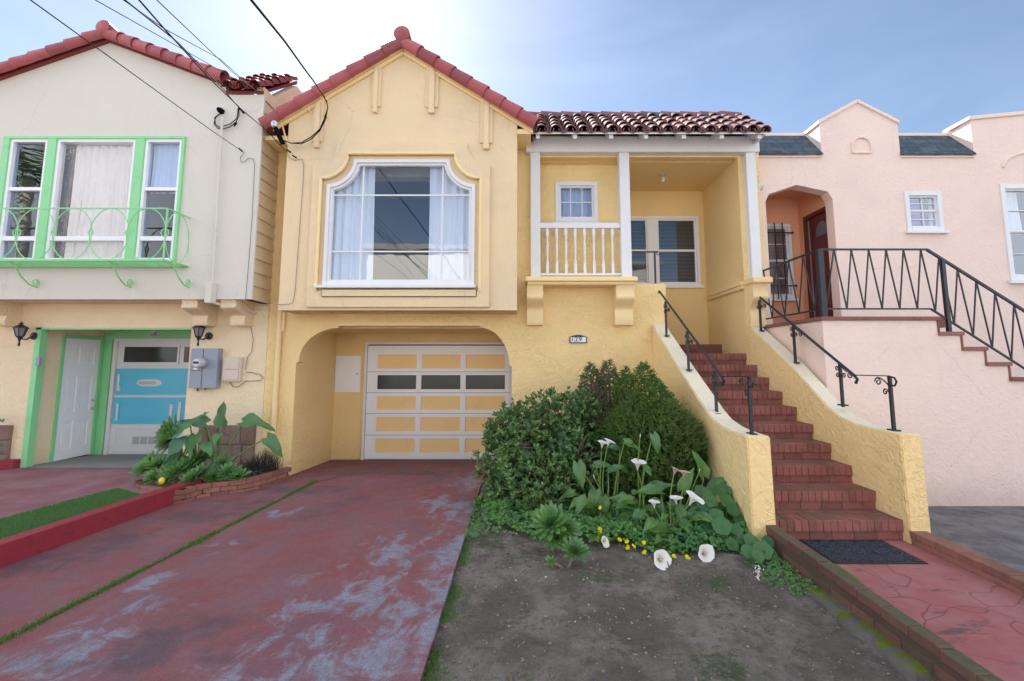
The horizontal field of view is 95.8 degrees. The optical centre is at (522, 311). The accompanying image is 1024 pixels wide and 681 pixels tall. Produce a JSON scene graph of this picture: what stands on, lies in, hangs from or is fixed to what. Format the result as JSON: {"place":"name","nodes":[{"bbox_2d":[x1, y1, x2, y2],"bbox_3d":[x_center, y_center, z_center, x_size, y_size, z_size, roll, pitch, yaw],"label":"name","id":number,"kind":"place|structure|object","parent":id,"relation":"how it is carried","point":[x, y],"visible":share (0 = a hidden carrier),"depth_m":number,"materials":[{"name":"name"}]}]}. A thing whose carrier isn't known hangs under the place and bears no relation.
{"place":"outdoors","nodes":[
{"label":"outdoors","id":0,"kind":"place"},
{"bbox_2d":[0,487,140,538],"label":"lawn","id":1,"kind":"structure","parent":0,"point":[83,502],"depth_m":5.05,"materials":[{"name":"green plant"}]},
{"bbox_2d":[30,454,167,466],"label":"porch floor","id":2,"kind":"structure","parent":0,"point":[119,460],"depth_m":7.77,"materials":[{"name":"grey concrete"}]},
{"bbox_2d":[0,467,234,518],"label":"neighbour driveway","id":3,"kind":"structure","parent":0,"point":[26,489],"depth_m":6.26,"materials":[{"name":"red concrete"}]},
{"bbox_2d":[0,459,20,469],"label":"kerb","id":4,"kind":"structure","parent":3,"relation":"on","point":[10,464],"depth_m":7.17,"materials":[{"name":"red concrete"}]},
{"bbox_2d":[0,479,205,567],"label":"kerb","id":5,"kind":"structure","parent":3,"relation":"on","point":[26,544],"depth_m":4.69,"materials":[{"name":"red concrete"}]},
{"bbox_2d":[134,467,291,503],"bbox_3d":[-4.432,2.415,6.508,1.775,0.182,1.461,0,-6,0],"label":"planter edging","id":6,"kind":"object","parent":3,"relation":"on","point":[260,480],"visible":0.61,"depth_m":6.23,"materials":[{"name":"red brick"}]},
{"bbox_2d":[0,476,334,643],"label":"driveway strip","id":7,"kind":"object","parent":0,"point":[38,586],"visible":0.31,"depth_m":4.29,"materials":[{"name":"red concrete"}]},
{"bbox_2d":[181,471,287,499],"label":"planter soil","id":8,"kind":"structure","parent":0,"point":[250,475],"depth_m":6.68,"materials":[{"name":"brown soil"}]},
{"bbox_2d":[153,414,182,476],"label":"succulent","id":9,"kind":"object","parent":8,"relation":"on","point":[163,432],"visible":0.66,"depth_m":6.45,"materials":[{"name":"green plant"}]},
{"bbox_2d":[128,447,250,486],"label":"succulent","id":10,"kind":"object","parent":8,"relation":"on","point":[150,463],"visible":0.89,"depth_m":6.28,"materials":[{"name":"green plant"}]},
{"bbox_2d":[158,477,164,484],"bbox_3d":[-4.697,2.203,6.016,0.076,0.090,0.074,0,-6,0],"label":"lemon","id":11,"kind":"object","parent":10,"relation":"on","point":[161,480],"visible":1,"depth_m":5.99,"materials":[{"name":"yellow food"}]},
{"bbox_2d":[158,401,282,469],"bbox_3d":[-4.249,1.819,6.548,1.556,1.080,0.478,2,-6,-15],"label":"leaf plant","id":12,"kind":"object","parent":8,"relation":"on","point":[191,441],"visible":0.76,"depth_m":6.62,"materials":[{"name":"green plant"}]},
{"bbox_2d":[203,465,268,477],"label":"planter weeds","id":13,"kind":"object","parent":8,"relation":"on","point":[254,473],"visible":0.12,"depth_m":6.82,"materials":[{"name":"green plant"}]},
{"bbox_2d":[237,448,283,473],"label":"dry twigs","id":14,"kind":"object","parent":8,"relation":"on","point":[270,466],"visible":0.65,"depth_m":6.98,"materials":[{"name":"brown plant"}]},
{"bbox_2d":[0,459,495,680],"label":"driveway","id":15,"kind":"structure","parent":0,"point":[347,573],"depth_m":3.48,"materials":[{"name":"red concrete"}]},
{"bbox_2d":[0,479,320,643],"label":"joint grass","id":16,"kind":"structure","parent":15,"relation":"on","point":[4,639],"depth_m":3.80,"materials":[{"name":"green plant"}]},
{"bbox_2d":[0,0,1023,132],"label":"sky","id":17,"kind":"structure","parent":0,"point":[931,66],"materials":[{"name":"blue"}]},
{"bbox_2d":[424,476,933,680],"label":"soil bed","id":18,"kind":"object","parent":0,"point":[555,654],"visible":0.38,"depth_m":3.12,"materials":[{"name":"soil"}]},
{"bbox_2d":[468,386,606,514],"bbox_3d":[0.250,1.732,5.757,1.849,1.563,1.714,0,-6,0],"label":"jade bush","id":19,"kind":"object","parent":18,"relation":"on","point":[521,451],"visible":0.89,"depth_m":5.58,"materials":[{"name":"green plant"}]},
{"bbox_2d":[529,501,582,551],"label":"succulent","id":20,"kind":"object","parent":18,"relation":"on","point":[553,524],"visible":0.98,"depth_m":4.31,"materials":[{"name":"green plant"}]},
{"bbox_2d":[544,536,592,567],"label":"succulent","id":21,"kind":"object","parent":18,"relation":"on","point":[576,547],"visible":0.98,"depth_m":3.99,"materials":[{"name":"green plant"}]},
{"bbox_2d":[422,543,767,680],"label":"weeds","id":22,"kind":"object","parent":18,"relation":"on","point":[447,615],"visible":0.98,"depth_m":3.00,"materials":[{"name":"green plant"}]},
{"bbox_2d":[559,438,642,535],"bbox_3d":[0.855,1.865,4.901,0.933,0.990,0.436,0,-6,0],"label":"calla lily","id":23,"kind":"object","parent":18,"relation":"on","point":[591,501],"visible":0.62,"depth_m":4.96,"materials":[{"name":"green plant"}]},
{"bbox_2d":[577,359,624,483],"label":"juniper shrub","id":24,"kind":"object","parent":18,"relation":"on","point":[605,379],"visible":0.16,"depth_m":6.53,"materials":[{"name":"plant"}]},
{"bbox_2d":[588,365,643,493],"bbox_3d":[1.313,1.570,5.946,0.814,1.763,1.067,-6,-8,42],"label":"juniper shrub","id":25,"kind":"object","parent":18,"relation":"on","point":[613,401],"visible":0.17,"depth_m":5.89,"materials":[{"name":"green plant"}]},
{"bbox_2d":[464,491,817,595],"bbox_3d":[0.808,2.143,4.693,2.850,0.345,2.622,0,-6,0],"label":"clover ground cover","id":26,"kind":"object","parent":18,"relation":"on","point":[611,527],"visible":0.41,"depth_m":4.49,"materials":[{"name":"green plant"}]},
{"bbox_2d":[601,431,686,547],"bbox_3d":[1.169,1.763,4.694,1.003,1.061,0.453,2,-6,-14],"label":"calla lily","id":27,"kind":"object","parent":18,"relation":"on","point":[622,500],"visible":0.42,"depth_m":4.75,"materials":[{"name":"green plant"}]},
{"bbox_2d":[602,361,708,508],"bbox_3d":[1.522,1.493,5.597,1.235,1.840,1.415,0,-6,0],"label":"juniper shrub","id":28,"kind":"object","parent":18,"relation":"on","point":[672,428],"visible":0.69,"depth_m":5.24,"materials":[{"name":"green plant"}]},
{"bbox_2d":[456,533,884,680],"bbox_3d":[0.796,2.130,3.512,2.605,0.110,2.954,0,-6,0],"label":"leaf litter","id":29,"kind":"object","parent":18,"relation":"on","point":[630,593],"visible":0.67,"depth_m":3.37,"materials":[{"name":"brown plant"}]},
{"bbox_2d":[667,561,674,587],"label":"dead stalk","id":30,"kind":"object","parent":18,"relation":"on","point":[672,581],"visible":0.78,"depth_m":3.59,"materials":[{"name":"plant"}]},
{"bbox_2d":[632,450,726,569],"bbox_3d":[1.629,1.876,4.416,1.344,0.914,0.683,3,-7,-24],"label":"calla lily","id":31,"kind":"object","parent":18,"relation":"on","point":[662,557],"visible":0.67,"depth_m":4.42,"materials":[{"name":"green plant"}]},
{"bbox_2d":[694,484,745,550],"bbox_3d":[1.927,1.983,4.416,0.569,0.551,0.597,0,-6,0],"label":"nasturtium","id":32,"kind":"object","parent":18,"relation":"on","point":[720,524],"visible":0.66,"depth_m":4.38,"materials":[{"name":"green plant"}]},
{"bbox_2d":[737,533,777,561],"bbox_3d":[2.031,2.087,4.006,0.319,0.256,0.320,-5,-8,37],"label":"nasturtium","id":33,"kind":"object","parent":18,"relation":"on","point":[753,546],"visible":0.86,"depth_m":3.98,"materials":[{"name":"green plant"}]},
{"bbox_2d":[753,565,763,586],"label":"white flower","id":34,"kind":"object","parent":18,"relation":"on","point":[758,575],"visible":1,"depth_m":3.57,"materials":[{"name":"white plant"}]},
{"bbox_2d":[802,584,852,618],"bbox_3d":[2.229,2.120,3.274,0.259,0.165,0.534,0,-6,0],"label":"edging stone","id":35,"kind":"object","parent":18,"relation":"on","point":[831,605],"visible":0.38,"depth_m":3.26,"materials":[{"name":"grey stone"}]},
{"bbox_2d":[837,613,884,643],"bbox_3d":[2.207,2.084,2.944,0.262,0.165,0.406,0,-6,0],"label":"edging stone","id":36,"kind":"object","parent":18,"relation":"on","point":[858,627],"visible":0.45,"depth_m":2.94,"materials":[{"name":"grey stone"}]},
{"bbox_2d":[766,525,1003,680],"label":"brick edging","id":37,"kind":"object","parent":18,"relation":"on","point":[937,657],"visible":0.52,"depth_m":2.88,"materials":[{"name":"brown brick"}]},
{"bbox_2d":[871,637,931,680],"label":"edging stone","id":38,"kind":"object","parent":18,"relation":"on","point":[897,658],"visible":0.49,"depth_m":2.62,"materials":[{"name":"grey stone"}]},
{"bbox_2d":[813,540,1023,680],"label":"garden path","id":39,"kind":"structure","parent":0,"point":[976,618],"depth_m":3.26,"materials":[{"name":"red concrete"}]},
{"bbox_2d":[652,324,930,543],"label":"entry staircase","id":40,"kind":"structure","parent":39,"relation":"on","point":[812,460],"depth_m":5.09,"materials":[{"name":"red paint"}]},
{"bbox_2d":[658,290,757,434],"bbox_3d":[2.210,0.424,5.938,0.060,1.868,2.968,0,-6,0],"label":"stair handrail","id":41,"kind":"object","parent":40,"relation":"on","point":[715,383],"visible":0.99,"depth_m":5.29,"materials":[{"name":"black metal"}]},
{"bbox_2d":[757,297,900,431],"bbox_3d":[3.750,0.483,5.993,0.060,1.753,2.670,0,-6,0],"label":"stair handrail","id":42,"kind":"object","parent":40,"relation":"on","point":[840,366],"visible":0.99,"depth_m":5.43,"materials":[{"name":"black metal"}]},
{"bbox_2d":[830,562,860,581],"bbox_3d":[2.506,2.172,3.742,0.263,0.165,0.513,0,-6,0],"label":"edging stone","id":43,"kind":"object","parent":39,"relation":"on","point":[851,575],"visible":0.09,"depth_m":3.70,"materials":[{"name":"stone"}]},
{"bbox_2d":[799,539,927,563],"bbox_3d":[3.035,2.154,4.160,0.790,0.021,0.510,0,-6,0],"label":"door mat","id":44,"kind":"object","parent":39,"relation":"on","point":[862,551],"depth_m":4.11,"materials":[{"name":"black rubber"}]},
{"bbox_2d":[928,506,1023,571],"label":"neighbour forecourt","id":45,"kind":"structure","parent":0,"point":[995,533],"depth_m":4.96,"materials":[{"name":"concrete"}]},
{"bbox_2d":[909,531,1023,596],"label":"brick edging","id":46,"kind":"object","parent":45,"relation":"on","point":[997,573],"visible":0.4,"depth_m":3.79,"materials":[{"name":"red brick"}]},
{"label":"ground","id":47,"kind":"structure","parent":0,"visible":0},
{"bbox_2d":[0,20,301,468],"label":"stucco house","id":48,"kind":"structure","parent":47,"relation":"on","point":[84,123],"depth_m":7.36,"materials":[{"name":"beige paint"}]},
{"bbox_2d":[12,321,37,345],"bbox_3d":[-7.963,0.353,7.373,0.209,0.395,0.264,0,-6,0],"label":"wall lantern","id":49,"kind":"object","parent":48,"relation":"attached to","point":[20,329],"depth_m":7.32,"materials":[{"name":"black metal"}]},
{"bbox_2d":[35,357,41,365],"bbox_3d":[-7.778,0.800,7.426,0.060,0.140,0.038,0,-6,0],"label":"door camera","id":50,"kind":"object","parent":48,"relation":"attached to","point":[38,361],"depth_m":7.41,"materials":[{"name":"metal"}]},
{"bbox_2d":[54,338,100,460],"bbox_3d":[-7.879,1.523,8.198,0.122,2.075,0.670,0,-6,0],"label":"front door","id":51,"kind":"structure","parent":48,"relation":"in","point":[79,379],"depth_m":8.19,"materials":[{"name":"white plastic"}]},
{"bbox_2d":[0,136,186,264],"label":"window","id":52,"kind":"structure","parent":48,"relation":"in","point":[106,171],"depth_m":7.26,"materials":[{"name":"green paint"}]},
{"bbox_2d":[0,208,190,287],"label":"window balcony","id":53,"kind":"structure","parent":48,"relation":"attached to","point":[62,262],"depth_m":6.70,"materials":[{"name":"green metal"}]},
{"bbox_2d":[30,0,241,150],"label":"overhead wire","id":54,"kind":"object","parent":48,"relation":"attached to","point":[120,64],"visible":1,"depth_m":3.71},
{"bbox_2d":[103,339,190,454],"bbox_3d":[-6.375,1.599,8.642,2.650,2.190,0.090,0,-6,0],"label":"garage door","id":55,"kind":"structure","parent":48,"relation":"in","point":[148,381],"depth_m":8.63,"materials":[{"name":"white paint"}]},
{"bbox_2d":[148,331,157,336],"bbox_3d":[-6.551,0.394,8.206,0.150,0.100,0.146,0,-6,0],"label":"recess light","id":56,"kind":"object","parent":48,"relation":"attached to","point":[153,334],"visible":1,"depth_m":8.17,"materials":[{"name":"metal"}]},
{"bbox_2d":[95,0,273,92],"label":"overhead wire","id":57,"kind":"object","parent":48,"relation":"attached to","point":[166,40],"visible":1,"depth_m":4.13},
{"bbox_2d":[123,0,246,82],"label":"overhead wire","id":58,"kind":"object","parent":48,"relation":"attached to","point":[188,41],"visible":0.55,"depth_m":4.30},
{"bbox_2d":[192,325,212,345],"bbox_3d":[-5.129,0.353,7.373,0.209,0.395,0.264,0,-6,0],"label":"wall lantern","id":59,"kind":"object","parent":48,"relation":"attached to","point":[199,330],"depth_m":7.31,"materials":[{"name":"black metal"}]},
{"bbox_2d":[189,348,222,390],"bbox_3d":[-5.060,0.918,7.298,0.430,0.675,0.290,0,-6,0],"label":"electric meter","id":60,"kind":"object","parent":48,"relation":"attached to","point":[205,367],"visible":1,"depth_m":7.32,"materials":[{"name":"metal"}]},
{"bbox_2d":[157,0,260,93],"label":"overhead wire","id":61,"kind":"object","parent":48,"relation":"attached to","point":[201,42],"visible":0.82,"depth_m":3.95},
{"bbox_2d":[214,107,243,128],"bbox_3d":[-4.623,-3.040,7.274,0.480,0.370,0.100,0,-6,0],"label":"service loop","id":62,"kind":"object","parent":48,"relation":"attached to","point":[220,110],"visible":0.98,"depth_m":7.26,"materials":[{"name":"black rubber"}]},
{"bbox_2d":[124,0,238,107],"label":"overhead wire","id":63,"kind":"object","parent":62,"relation":"attached to","point":[129,3],"visible":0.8,"depth_m":3.58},
{"bbox_2d":[222,326,263,386],"bbox_3d":[-4.468,0.608,7.434,0.638,1.208,0.088,0,-6,0],"label":"cable box","id":64,"kind":"object","parent":48,"relation":"attached to","point":[232,369],"visible":0.95,"depth_m":7.37,"materials":[{"name":"beige plastic"}]},
{"bbox_2d":[239,148,254,300],"bbox_3d":[-4.303,-1.361,7.111,0.279,2.415,0.038,1,-6,-6],"label":"wall cable","id":65,"kind":"object","parent":48,"relation":"attached to","point":[252,216],"depth_m":7.12,"materials":[{"name":"beige plastic"}]},
{"bbox_2d":[258,26,772,474],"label":"stucco house","id":66,"kind":"structure","parent":47,"relation":"on","point":[468,263],"depth_m":7.55,"materials":[{"name":"yellow paint"}]},
{"bbox_2d":[138,0,284,149],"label":"overhead wire","id":67,"kind":"object","parent":66,"relation":"attached to","point":[153,16],"visible":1,"depth_m":3.69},
{"bbox_2d":[250,0,326,101],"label":"overhead wire","id":68,"kind":"object","parent":66,"relation":"attached to","point":[271,24],"visible":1,"depth_m":3.69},
{"bbox_2d":[271,102,327,145],"bbox_3d":[-3.438,-2.931,7.185,0.850,0.733,0.277,0,-6,0],"label":"service loop","id":69,"kind":"object","parent":66,"relation":"attached to","point":[274,124],"visible":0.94,"depth_m":7.11,"materials":[{"name":"black rubber"}]},
{"bbox_2d":[278,98,330,304],"bbox_3d":[-3.380,-1.738,7.152,0.678,3.284,0.076,0,-6,0],"label":"wall cable","id":70,"kind":"object","parent":66,"relation":"attached to","point":[301,200],"depth_m":7.18,"materials":[{"name":"yellow plastic"}]},
{"bbox_2d":[313,159,475,288],"bbox_3d":[-1.925,-1.362,7.178,2.438,2.044,0.273,0,-6,0],"label":"window","id":71,"kind":"structure","parent":66,"relation":"in","point":[349,213],"depth_m":7.23,"materials":[{"name":"white paint"}]},
{"bbox_2d":[361,342,511,459],"bbox_3d":[-1.635,1.710,8.942,2.870,2.235,0.110,0,-6,0],"label":"garage door","id":72,"kind":"structure","parent":66,"relation":"in","point":[420,402],"depth_m":8.94,"materials":[{"name":"white paint"}]},
{"bbox_2d":[553,181,600,222],"bbox_3d":[0.936,-1.886,8.107,0.816,0.753,0.206,0,-6,0],"label":"window","id":73,"kind":"structure","parent":66,"relation":"in","point":[575,201],"depth_m":8.07,"materials":[{"name":"white paint"}]},
{"bbox_2d":[569,335,586,342],"bbox_3d":[0.898,0.441,7.481,0.279,0.133,0.030,0,-6,0],"label":"house number plaque","id":74,"kind":"object","parent":66,"relation":"attached to","point":[577,339],"visible":1,"depth_m":7.47,"materials":[{"name":"white metal"}]},
{"bbox_2d":[632,251,660,283],"bbox_3d":[2.022,-0.732,7.726,0.563,0.566,0.050,0,-6,0],"label":"porch rail","id":75,"kind":"object","parent":66,"relation":"on","point":[655,253],"visible":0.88,"depth_m":7.73,"materials":[{"name":"black metal"}]},
{"bbox_2d":[660,173,665,181],"bbox_3d":[2.586,-2.461,8.518,0.100,0.145,0.097,0,-6,0],"label":"ceiling light","id":76,"kind":"object","parent":66,"relation":"attached to","point":[662,175],"visible":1,"depth_m":8.49,"materials":[{"name":"glass"}]},
{"bbox_2d":[631,216,703,287],"bbox_3d":[2.604,-1.189,9.270,1.934,1.464,0.192,0,-6,0],"label":"window","id":77,"kind":"structure","parent":66,"relation":"in","point":[651,235],"depth_m":9.27,"materials":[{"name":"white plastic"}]},
{"bbox_2d":[759,99,1023,376],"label":"stucco house","id":78,"kind":"structure","parent":47,"relation":"on","point":[857,173],"depth_m":7.99,"materials":[{"name":"pink paint"}]},
{"bbox_2d":[767,224,798,300],"bbox_3d":[4.878,-0.947,8.851,0.656,1.501,0.110,0,-6,0],"label":"window","id":79,"kind":"structure","parent":78,"relation":"in","point":[788,239],"depth_m":8.87,"materials":[{"name":"white paint"}]},
{"bbox_2d":[808,211,832,317],"bbox_3d":[5.410,-0.728,8.334,0.055,2.090,0.610,0,-6,0],"label":"front door","id":80,"kind":"structure","parent":78,"relation":"in","point":[817,225],"depth_m":8.42,"materials":[{"name":"red wood"}]},
{"bbox_2d":[903,191,949,233],"bbox_3d":[6.885,-1.692,8.007,0.715,0.749,0.270,0,-6,0],"label":"window","id":81,"kind":"structure","parent":78,"relation":"in","point":[916,212],"depth_m":7.95,"materials":[{"name":"white paint"}]},
{"bbox_2d":[999,184,1023,283],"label":"window","id":82,"kind":"structure","parent":78,"relation":"in","point":[1010,212],"depth_m":7.95,"materials":[{"name":"white paint"}]},
{"bbox_2d":[763,316,1023,505],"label":"entry staircase","id":83,"kind":"structure","parent":47,"relation":"on","point":[959,408],"depth_m":5.92,"materials":[{"name":"pink paint"}]},
{"bbox_2d":[763,248,1023,368],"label":"zigzag railing","id":84,"kind":"object","parent":83,"relation":"on","point":[823,296],"visible":0.95,"depth_m":6.13,"materials":[{"name":"black metal"}]}
]}

